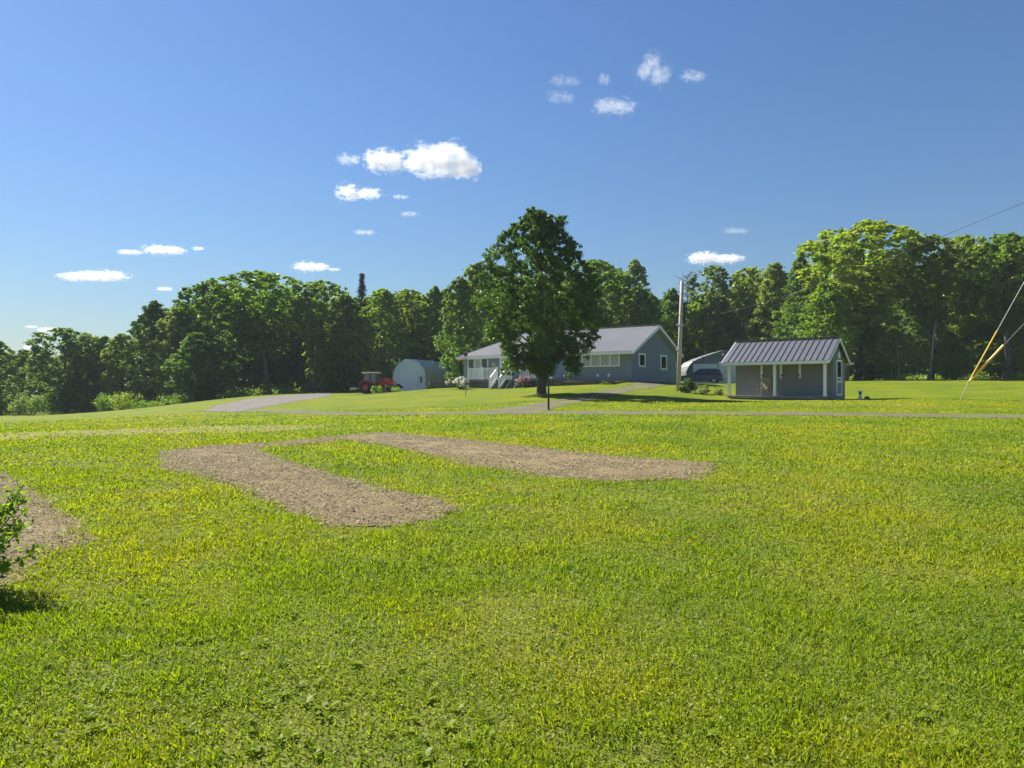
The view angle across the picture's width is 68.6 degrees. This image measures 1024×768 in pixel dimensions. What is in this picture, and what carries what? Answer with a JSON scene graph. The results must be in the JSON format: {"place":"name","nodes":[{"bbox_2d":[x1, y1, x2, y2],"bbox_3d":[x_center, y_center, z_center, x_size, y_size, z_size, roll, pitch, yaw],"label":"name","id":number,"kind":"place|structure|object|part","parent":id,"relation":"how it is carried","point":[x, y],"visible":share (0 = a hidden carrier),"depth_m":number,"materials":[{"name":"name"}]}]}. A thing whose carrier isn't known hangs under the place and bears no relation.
{"place":"outdoors","nodes":[
{"label":"outdoors","id":0,"kind":"place"},
{"bbox_2d":[0,378,1023,767],"bbox_3d":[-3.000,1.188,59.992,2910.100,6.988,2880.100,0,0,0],"label":"ground","id":1,"kind":"structure","parent":0,"point":[980,390],"depth_m":5.71,"materials":[{"name":"green plant"}]},
{"bbox_2d":[0,341,27,414],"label":"broadleaf tree","id":2,"kind":"object","parent":1,"relation":"on","point":[10,366],"visible":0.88,"depth_m":104.27,"materials":[{"name":"green plant"}]},
{"bbox_2d":[6,392,35,414],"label":"edge bush","id":3,"kind":"object","parent":1,"relation":"on","point":[14,405],"visible":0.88,"depth_m":96.89,"materials":[{"name":"green plant"}]},
{"bbox_2d":[0,349,47,404],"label":"broadleaf tree","id":4,"kind":"object","parent":1,"relation":"on","point":[22,355],"visible":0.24,"depth_m":114.92,"materials":[{"name":"green plant"}]},
{"bbox_2d":[19,392,48,414],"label":"edge bush","id":5,"kind":"object","parent":1,"relation":"on","point":[32,402],"visible":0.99,"depth_m":95.75,"materials":[{"name":"green plant"}]},
{"bbox_2d":[24,346,54,410],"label":"broadleaf tree","id":6,"kind":"object","parent":1,"relation":"on","point":[29,391],"visible":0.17,"depth_m":110.89,"materials":[{"name":"green plant"}]},
{"bbox_2d":[0,471,107,594],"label":"soil bed","id":7,"kind":"object","parent":1,"relation":"on","point":[40,532],"visible":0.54,"depth_m":7.76,"materials":[{"name":"brown soil"}]},
{"bbox_2d":[0,480,50,577],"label":"leafy shrub","id":8,"kind":"object","parent":7,"relation":"on","point":[5,565],"visible":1,"depth_m":5.79,"materials":[{"name":"green plant"}]},
{"bbox_2d":[23,327,99,411],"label":"broadleaf tree","id":9,"kind":"object","parent":1,"relation":"on","point":[61,391],"visible":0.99,"depth_m":102.45,"materials":[{"name":"green plant"}]},
{"bbox_2d":[57,332,118,409],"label":"broadleaf tree","id":10,"kind":"object","parent":1,"relation":"on","point":[83,388],"visible":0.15,"depth_m":106.54,"materials":[{"name":"green plant"}]},
{"bbox_2d":[91,392,117,411],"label":"edge bush","id":11,"kind":"object","parent":1,"relation":"on","point":[103,406],"visible":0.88,"depth_m":92.78,"materials":[{"name":"green plant"}]},
{"bbox_2d":[84,335,125,409],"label":"broadleaf tree","id":12,"kind":"object","parent":1,"relation":"on","point":[100,342],"visible":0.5,"depth_m":104.78,"materials":[{"name":"green plant"}]},
{"bbox_2d":[96,333,144,403],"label":"broadleaf tree","id":13,"kind":"object","parent":1,"relation":"on","point":[112,363],"visible":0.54,"depth_m":102.76,"materials":[{"name":"green plant"}]},
{"bbox_2d":[107,391,142,410],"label":"edge bush","id":14,"kind":"object","parent":1,"relation":"on","point":[118,398],"visible":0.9,"depth_m":89.70,"materials":[{"name":"green plant"}]},
{"bbox_2d":[117,300,177,401],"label":"broadleaf tree","id":15,"kind":"object","parent":1,"relation":"on","point":[153,309],"visible":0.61,"depth_m":98.50,"materials":[{"name":"green plant"}]},
{"bbox_2d":[132,400,166,408],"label":"edge bush","id":16,"kind":"object","parent":1,"relation":"on","point":[153,404],"visible":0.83,"depth_m":87.81,"materials":[{"name":"green plant"}]},
{"bbox_2d":[0,425,328,440],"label":"dry lawn strip","id":17,"kind":"object","parent":1,"relation":"on","point":[62,433],"visible":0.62,"depth_m":22.59,"materials":[{"name":"plant"}]},
{"bbox_2d":[156,392,195,404],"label":"edge bush","id":18,"kind":"object","parent":1,"relation":"on","point":[185,399],"visible":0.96,"depth_m":87.74,"materials":[{"name":"green plant"}]},
{"bbox_2d":[146,304,211,401],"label":"broadleaf tree","id":19,"kind":"object","parent":1,"relation":"on","point":[173,314],"visible":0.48,"depth_m":95.72,"materials":[{"name":"green plant"}]},
{"bbox_2d":[160,332,237,402],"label":"broadleaf tree","id":20,"kind":"object","parent":1,"relation":"on","point":[204,391],"visible":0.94,"depth_m":90.88,"materials":[{"name":"green plant"}]},
{"bbox_2d":[171,281,258,396],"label":"broadleaf tree","id":21,"kind":"object","parent":1,"relation":"on","point":[208,315],"visible":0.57,"depth_m":96.94,"materials":[{"name":"green plant"}]},
{"bbox_2d":[204,270,319,394],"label":"broadleaf tree","id":22,"kind":"object","parent":1,"relation":"on","point":[261,330],"visible":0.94,"depth_m":98.15,"materials":[{"name":"green plant"}]},
{"bbox_2d":[256,344,271,393],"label":"leaning trunk","id":23,"kind":"object","parent":1,"relation":"on","point":[269,385],"visible":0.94,"depth_m":95.99,"materials":[{"name":"brown plant"}]},
{"bbox_2d":[203,393,333,411],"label":"gravel drive","id":24,"kind":"structure","parent":1,"relation":"on","point":[246,404],"depth_m":64.93,"materials":[{"name":"grey gravel"}]},
{"bbox_2d":[272,300,323,390],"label":"broadleaf tree","id":25,"kind":"object","parent":1,"relation":"on","point":[284,366],"visible":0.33,"depth_m":106.39,"materials":[{"name":"green plant"}]},
{"bbox_2d":[308,344,321,392],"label":"leaning trunk","id":26,"kind":"object","parent":1,"relation":"on","point":[313,391],"visible":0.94,"depth_m":90.97,"materials":[{"name":"brown plant"}]},
{"bbox_2d":[285,279,360,391],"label":"broadleaf tree","id":27,"kind":"object","parent":1,"relation":"on","point":[324,378],"visible":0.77,"depth_m":100.82,"materials":[{"name":"green plant"}]},
{"bbox_2d":[326,294,375,391],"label":"broadleaf tree","id":28,"kind":"object","parent":1,"relation":"on","point":[348,378],"visible":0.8,"depth_m":99.56,"materials":[{"name":"green plant"}]},
{"bbox_2d":[0,432,718,582],"bbox_3d":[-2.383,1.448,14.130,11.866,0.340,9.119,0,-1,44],"label":"soil bed","id":29,"kind":"object","parent":1,"relation":"on","point":[383,506],"visible":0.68,"depth_m":12.23,"materials":[{"name":"brown soil"}]},
{"bbox_2d":[350,273,374,377],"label":"spruce tree","id":30,"kind":"object","parent":1,"relation":"on","point":[361,290],"visible":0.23,"depth_m":107.92,"materials":[{"name":"green plant"}]},
{"bbox_2d":[350,372,402,393],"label":"red tractor","id":31,"kind":"object","parent":1,"relation":"on","point":[369,381],"visible":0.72,"depth_m":73.51,"materials":[{"name":"metal"}]},
{"bbox_2d":[371,385,382,393],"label":"shrub","id":32,"kind":"object","parent":1,"relation":"on","point":[378,390],"visible":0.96,"depth_m":70.61,"materials":[{"name":"green plant"}]},
{"bbox_2d":[344,288,410,381],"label":"broadleaf tree","id":33,"kind":"object","parent":1,"relation":"on","point":[381,299],"visible":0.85,"depth_m":99.55,"materials":[{"name":"green plant"}]},
{"bbox_2d":[385,385,390,392],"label":"dark barrel","id":34,"kind":"object","parent":1,"relation":"on","point":[387,388],"visible":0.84,"depth_m":69.75,"materials":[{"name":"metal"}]},
{"bbox_2d":[391,387,402,391],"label":"shrub","id":35,"kind":"object","parent":1,"relation":"on","point":[395,389],"visible":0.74,"depth_m":70.85,"materials":[{"name":"green plant"}]},
{"bbox_2d":[383,289,438,359],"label":"broadleaf tree","id":36,"kind":"object","parent":1,"relation":"on","point":[403,297],"visible":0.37,"depth_m":105.03,"materials":[{"name":"green plant"}]},
{"bbox_2d":[392,358,453,390],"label":"round metal shed","id":37,"kind":"structure","parent":1,"relation":"on","point":[411,374],"depth_m":95.21,"materials":[{"name":"grey metal"}]},
{"bbox_2d":[399,369,417,390],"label":"double door","id":38,"kind":"structure","parent":37,"relation":"in","point":[408,379],"depth_m":94.98,"materials":[{"name":"white metal"}]},
{"bbox_2d":[419,375,423,389],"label":"side door","id":39,"kind":"structure","parent":37,"relation":"in","point":[421,377],"depth_m":94.45,"materials":[{"name":"white metal"}]},
{"bbox_2d":[406,285,456,363],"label":"broadleaf tree","id":40,"kind":"object","parent":1,"relation":"on","point":[433,305],"visible":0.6,"depth_m":102.96,"materials":[{"name":"green plant"}]},
{"bbox_2d":[429,381,456,388],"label":"timber wall","id":41,"kind":"structure","parent":1,"relation":"on","point":[437,384],"depth_m":71.23,"materials":[{"name":"grey wood"}]},
{"bbox_2d":[445,376,468,388],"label":"hydrangea bush","id":42,"kind":"object","parent":1,"relation":"on","point":[459,382],"visible":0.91,"depth_m":65.92,"materials":[{"name":"white plant"}]},
{"bbox_2d":[432,276,483,380],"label":"broadleaf tree","id":43,"kind":"object","parent":1,"relation":"on","point":[464,299],"visible":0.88,"depth_m":83.30,"materials":[{"name":"green plant"}]},
{"bbox_2d":[461,351,467,395],"bbox_3d":[-3.574,-0.791,56.608,0.528,3.417,0.360,0,0,0],"label":"feeder post","id":44,"kind":"object","parent":1,"relation":"on","point":[465,353],"visible":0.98,"depth_m":56.58,"materials":[{"name":"black metal"}]},
{"bbox_2d":[441,262,508,372],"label":"broadleaf tree","id":45,"kind":"object","parent":1,"relation":"on","point":[474,269],"visible":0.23,"depth_m":91.92,"materials":[{"name":"green plant"}]},
{"bbox_2d":[0,240,1023,404],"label":"back wood","id":46,"kind":"object","parent":1,"relation":"on","point":[253,369],"visible":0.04,"depth_m":109.65,"materials":[{"name":"green plant"}]},
{"bbox_2d":[2,339,1023,413],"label":"undergrowth","id":47,"kind":"object","parent":1,"relation":"on","point":[236,393],"visible":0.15,"depth_m":98.83,"materials":[{"name":"green plant"}]},
{"bbox_2d":[515,376,530,387],"bbox_3d":[0.905,-0.165,62.901,1.700,1.047,1.151,0,0,-21],"label":"flowering bush","id":48,"kind":"object","parent":1,"relation":"on","point":[524,381],"visible":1,"depth_m":62.77,"materials":[{"name":"pink plant"}]},
{"bbox_2d":[470,206,609,394],"bbox_3d":[1.705,-5.176,47.326,8.831,12.399,9.469,0,0,0],"label":"maple tree","id":49,"kind":"object","parent":1,"relation":"on","point":[546,348],"visible":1,"depth_m":46.95,"materials":[{"name":"green plant"}]},
{"bbox_2d":[547,375,549,409],"bbox_3d":[1.587,0.391,32.598,0.083,1.578,0.083,0,0,-23],"label":"garden stake","id":50,"kind":"object","parent":1,"relation":"on","point":[548,399],"visible":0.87,"depth_m":32.59,"materials":[{"name":"black metal"}]},
{"bbox_2d":[456,324,683,388],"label":"bungalow house","id":51,"kind":"structure","parent":1,"relation":"on","point":[641,353],"depth_m":63.50,"materials":[{"name":"grey wood"}]},
{"bbox_2d":[468,359,487,370],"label":"window","id":52,"kind":"structure","parent":51,"relation":"in","point":[472,363],"depth_m":69.39,"materials":[{"name":"white glass"}]},
{"bbox_2d":[500,358,509,379],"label":"door","id":53,"kind":"structure","parent":51,"relation":"in","point":[501,359],"depth_m":67.71,"materials":[{"name":"white glass"}]},
{"bbox_2d":[581,354,619,366],"bbox_3d":[7.269,-1.947,61.687,3.580,1.040,0.085,0,-1,37],"label":"window","id":54,"kind":"structure","parent":51,"relation":"in","point":[594,360],"depth_m":61.65,"materials":[{"name":"white glass"}]},
{"bbox_2d":[638,353,645,366],"bbox_3d":[10.655,-1.949,61.370,0.085,1.120,1.170,0,-1,36],"label":"window","id":55,"kind":"structure","parent":51,"relation":"in","point":[641,356],"depth_m":61.32,"materials":[{"name":"white glass"}]},
{"bbox_2d":[660,355,666,369],"bbox_3d":[13.076,-1.843,64.641,0.085,1.280,1.270,0,-1,36],"label":"window","id":56,"kind":"structure","parent":51,"relation":"in","point":[663,358],"depth_m":64.66,"materials":[{"name":"white glass"}]},
{"bbox_2d":[554,381,614,385],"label":"timber wall","id":57,"kind":"structure","parent":1,"relation":"on","point":[562,383],"depth_m":59.95,"materials":[{"name":"wood"}]},
{"bbox_2d":[559,259,632,327],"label":"broadleaf tree","id":58,"kind":"object","parent":1,"relation":"on","point":[615,296],"visible":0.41,"depth_m":86.57,"materials":[{"name":"green plant"}]},
{"bbox_2d":[197,409,1023,418],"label":"gravel lane","id":59,"kind":"structure","parent":1,"relation":"on","point":[697,412],"depth_m":29.08,"materials":[{"name":"grey gravel"}]},
{"bbox_2d":[596,269,638,326],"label":"broadleaf tree","id":60,"kind":"object","parent":1,"relation":"on","point":[619,288],"visible":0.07,"depth_m":92.86,"materials":[{"name":"green plant"}]},
{"bbox_2d":[614,381,631,383],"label":"lawn terrace","id":61,"kind":"structure","parent":1,"relation":"on","point":[616,382],"depth_m":59.05,"materials":[{"name":"green plant"}]},
{"bbox_2d":[611,258,650,326],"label":"broadleaf tree","id":62,"kind":"object","parent":1,"relation":"on","point":[639,271],"visible":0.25,"depth_m":91.36,"materials":[{"name":"green plant"}]},
{"bbox_2d":[619,289,673,339],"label":"broadleaf tree","id":63,"kind":"object","parent":1,"relation":"on","point":[648,303],"visible":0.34,"depth_m":85.30,"materials":[{"name":"green plant"}]},
{"bbox_2d":[653,288,692,363],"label":"broadleaf tree","id":64,"kind":"object","parent":1,"relation":"on","point":[672,296],"visible":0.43,"depth_m":101.22,"materials":[{"name":"green plant"}]},
{"bbox_2d":[676,281,684,390],"bbox_3d":[11.686,-3.178,52.027,0.616,7.935,0.340,0,0,0],"label":"utility pole","id":65,"kind":"object","parent":1,"relation":"on","point":[679,356],"visible":0.98,"depth_m":51.92,"materials":[{"name":"wood"}]},
{"bbox_2d":[686,203,1022,319],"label":"service wire","id":66,"kind":"object","parent":65,"relation":"attached to","point":[863,268],"visible":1,"depth_m":44.37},
{"bbox_2d":[674,271,696,360],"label":"broadleaf tree","id":67,"kind":"object","parent":1,"relation":"on","point":[686,295],"visible":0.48,"depth_m":106.02,"materials":[{"name":"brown plant"}]},
{"bbox_2d":[678,377,695,392],"bbox_3d":[11.826,0.107,50.469,1.168,1.100,1.032,0,-1,-30],"label":"round bush","id":68,"kind":"object","parent":1,"relation":"on","point":[687,386],"visible":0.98,"depth_m":50.35,"materials":[{"name":"green plant"}]},
{"bbox_2d":[692,384,710,393],"bbox_3d":[12.481,0.373,49.496,1.184,0.738,1.301,0,0,10],"label":"shrub","id":69,"kind":"object","parent":1,"relation":"on","point":[704,389],"visible":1,"depth_m":49.47,"materials":[{"name":"green plant"}]},
{"bbox_2d":[681,368,722,383],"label":"suv car","id":70,"kind":"object","parent":1,"relation":"on","point":[713,375],"visible":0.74,"depth_m":83.52,"materials":[{"name":"black metal"}]},
{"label":"side window","id":71,"kind":"part","parent":70,"relation":"part of","materials":[{"name":"black glass"}]},
{"bbox_2d":[675,294,737,361],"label":"broadleaf tree","id":72,"kind":"object","parent":1,"relation":"on","point":[697,351],"visible":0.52,"depth_m":101.23,"materials":[{"name":"green plant"}]},
{"bbox_2d":[685,265,734,351],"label":"broadleaf tree","id":73,"kind":"object","parent":1,"relation":"on","point":[716,278],"visible":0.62,"depth_m":102.97,"materials":[{"name":"green plant"}]},
{"bbox_2d":[713,389,723,394],"bbox_3d":[13.551,0.556,49.164,0.698,0.497,0.677,0,0,23],"label":"shrub","id":74,"kind":"object","parent":1,"relation":"on","point":[719,392],"visible":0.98,"depth_m":48.94,"materials":[{"name":"green plant"}]},
{"bbox_2d":[712,266,778,350],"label":"broadleaf tree","id":75,"kind":"object","parent":1,"relation":"on","point":[753,274],"visible":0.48,"depth_m":101.38,"materials":[{"name":"green plant"}]},
{"bbox_2d":[742,262,798,340],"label":"broadleaf tree","id":76,"kind":"object","parent":1,"relation":"on","point":[771,272],"visible":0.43,"depth_m":97.29,"materials":[{"name":"green plant"}]},
{"bbox_2d":[721,336,853,399],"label":"porch shed","id":77,"kind":"structure","parent":1,"relation":"on","point":[811,368],"depth_m":44.29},
{"bbox_2d":[757,378,771,395],"bbox_3d":[15.117,0.166,44.912,0.740,1.092,0.752,0,-1,38],"label":"porch chair","id":78,"kind":"object","parent":77,"relation":"on","point":[766,381],"visible":1,"depth_m":45.07,"materials":[{"name":"wood"}]},
{"bbox_2d":[836,359,841,395],"bbox_3d":[19.177,-0.368,43.978,0.058,2.100,1.150,0,-1,38],"label":"door","id":79,"kind":"structure","parent":77,"relation":"in","point":[838,362],"depth_m":43.89,"materials":[{"name":"white wood"}]},
{"bbox_2d":[770,256,840,338],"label":"broadleaf tree","id":80,"kind":"object","parent":1,"relation":"on","point":[794,283],"visible":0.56,"depth_m":81.63,"materials":[{"name":"green plant"}]},
{"bbox_2d":[794,281,862,369],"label":"broadleaf tree","id":81,"kind":"object","parent":1,"relation":"on","point":[824,292],"visible":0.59,"depth_m":75.05,"materials":[{"name":"green plant"}]},
{"bbox_2d":[845,339,854,380],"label":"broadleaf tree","id":82,"kind":"object","parent":1,"relation":"on","point":[847,373],"visible":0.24,"depth_m":77.89,"materials":[{"name":"brown plant"}]},
{"bbox_2d":[788,219,926,379],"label":"broadleaf tree","id":83,"kind":"object","parent":1,"relation":"on","point":[872,301],"visible":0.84,"depth_m":77.92,"materials":[{"name":"green plant"}]},
{"bbox_2d":[848,323,903,379],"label":"broadleaf tree","id":84,"kind":"object","parent":1,"relation":"on","point":[871,338],"visible":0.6,"depth_m":78.26,"materials":[{"name":"green plant"}]},
{"bbox_2d":[867,328,918,379],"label":"broadleaf tree","id":85,"kind":"object","parent":1,"relation":"on","point":[891,366],"visible":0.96,"depth_m":74.46,"materials":[{"name":"green plant"}]},
{"bbox_2d":[889,331,905,376],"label":"leaning trunk","id":86,"kind":"object","parent":1,"relation":"on","point":[897,355],"visible":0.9,"depth_m":74.05,"materials":[{"name":"brown plant"}]},
{"bbox_2d":[896,374,905,380],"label":"weed clump","id":87,"kind":"object","parent":1,"relation":"on","point":[902,377],"visible":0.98,"depth_m":69.99,"materials":[{"name":"green plant"}]},
{"bbox_2d":[876,276,942,373],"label":"broadleaf tree","id":88,"kind":"object","parent":1,"relation":"on","point":[922,343],"visible":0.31,"depth_m":84.92,"materials":[{"name":"green plant"}]},
{"bbox_2d":[888,234,973,378],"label":"broadleaf tree","id":89,"kind":"object","parent":1,"relation":"on","point":[928,312],"visible":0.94,"depth_m":77.13,"materials":[{"name":"green plant"}]},
{"bbox_2d":[925,317,944,378],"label":"leaning trunk","id":90,"kind":"object","parent":1,"relation":"on","point":[931,361],"visible":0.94,"depth_m":76.51,"materials":[{"name":"brown plant"}]},
{"bbox_2d":[927,337,977,378],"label":"broadleaf tree","id":91,"kind":"object","parent":1,"relation":"on","point":[948,370],"visible":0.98,"depth_m":76.44,"materials":[{"name":"green plant"}]},
{"bbox_2d":[930,234,1007,378],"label":"broadleaf tree","id":92,"kind":"object","parent":1,"relation":"on","point":[969,314],"visible":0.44,"depth_m":79.07,"materials":[{"name":"green plant"}]},
{"bbox_2d":[958,322,1023,378],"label":"broadleaf tree","id":93,"kind":"object","parent":1,"relation":"on","point":[990,368],"visible":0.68,"depth_m":78.17,"materials":[{"name":"green plant"}]},
{"bbox_2d":[962,232,1023,378],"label":"broadleaf tree","id":94,"kind":"object","parent":1,"relation":"on","point":[995,308],"visible":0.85,"depth_m":75.64,"materials":[{"name":"green plant"}]},
{"bbox_2d":[996,235,1023,331],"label":"broadleaf tree","id":95,"kind":"object","parent":1,"relation":"on","point":[1019,260],"visible":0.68,"depth_m":74.38,"materials":[{"name":"green plant"}]},
{"bbox_2d":[0,0,1023,356],"label":"sky","id":96,"kind":"structure","parent":0,"point":[150,150],"materials":[{"name":"blue"}]},
{"bbox_2d":[445,381,675,414],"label":"house track","id":97,"kind":"structure","parent":0,"point":[535,408],"depth_m":41.05,"materials":[{"name":"grey gravel"}]},
{"bbox_2d":[681,350,735,383],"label":"arched garage","id":98,"kind":"structure","parent":0,"point":[709,360],"depth_m":90.32,"materials":[{"name":"grey metal"}]},
{"bbox_2d":[693,364,716,383],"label":"garage door","id":99,"kind":"structure","parent":98,"relation":"in","point":[695,366],"depth_m":90.34,"materials":[{"name":"white metal"}]},
{"bbox_2d":[718,362,735,382],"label":"garage door","id":100,"kind":"structure","parent":98,"relation":"in","point":[723,368],"depth_m":90.08,"materials":[{"name":"white metal"}]},
{"bbox_3d":[28.600,-5.072,38.022,1.800,12.600,0.380,0,0,0],"label":"utility pole","id":101,"kind":"object","parent":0,"visible":0},
{"bbox_2d":[969,324,1023,381],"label":"guy wire","id":102,"kind":"object","parent":101,"relation":"attached to","point":[986,363],"visible":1,"depth_m":39.40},
{"bbox_2d":[969,283,1023,379],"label":"guy wire","id":103,"kind":"object","parent":101,"relation":"attached to","point":[991,340],"visible":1,"depth_m":39.42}
]}

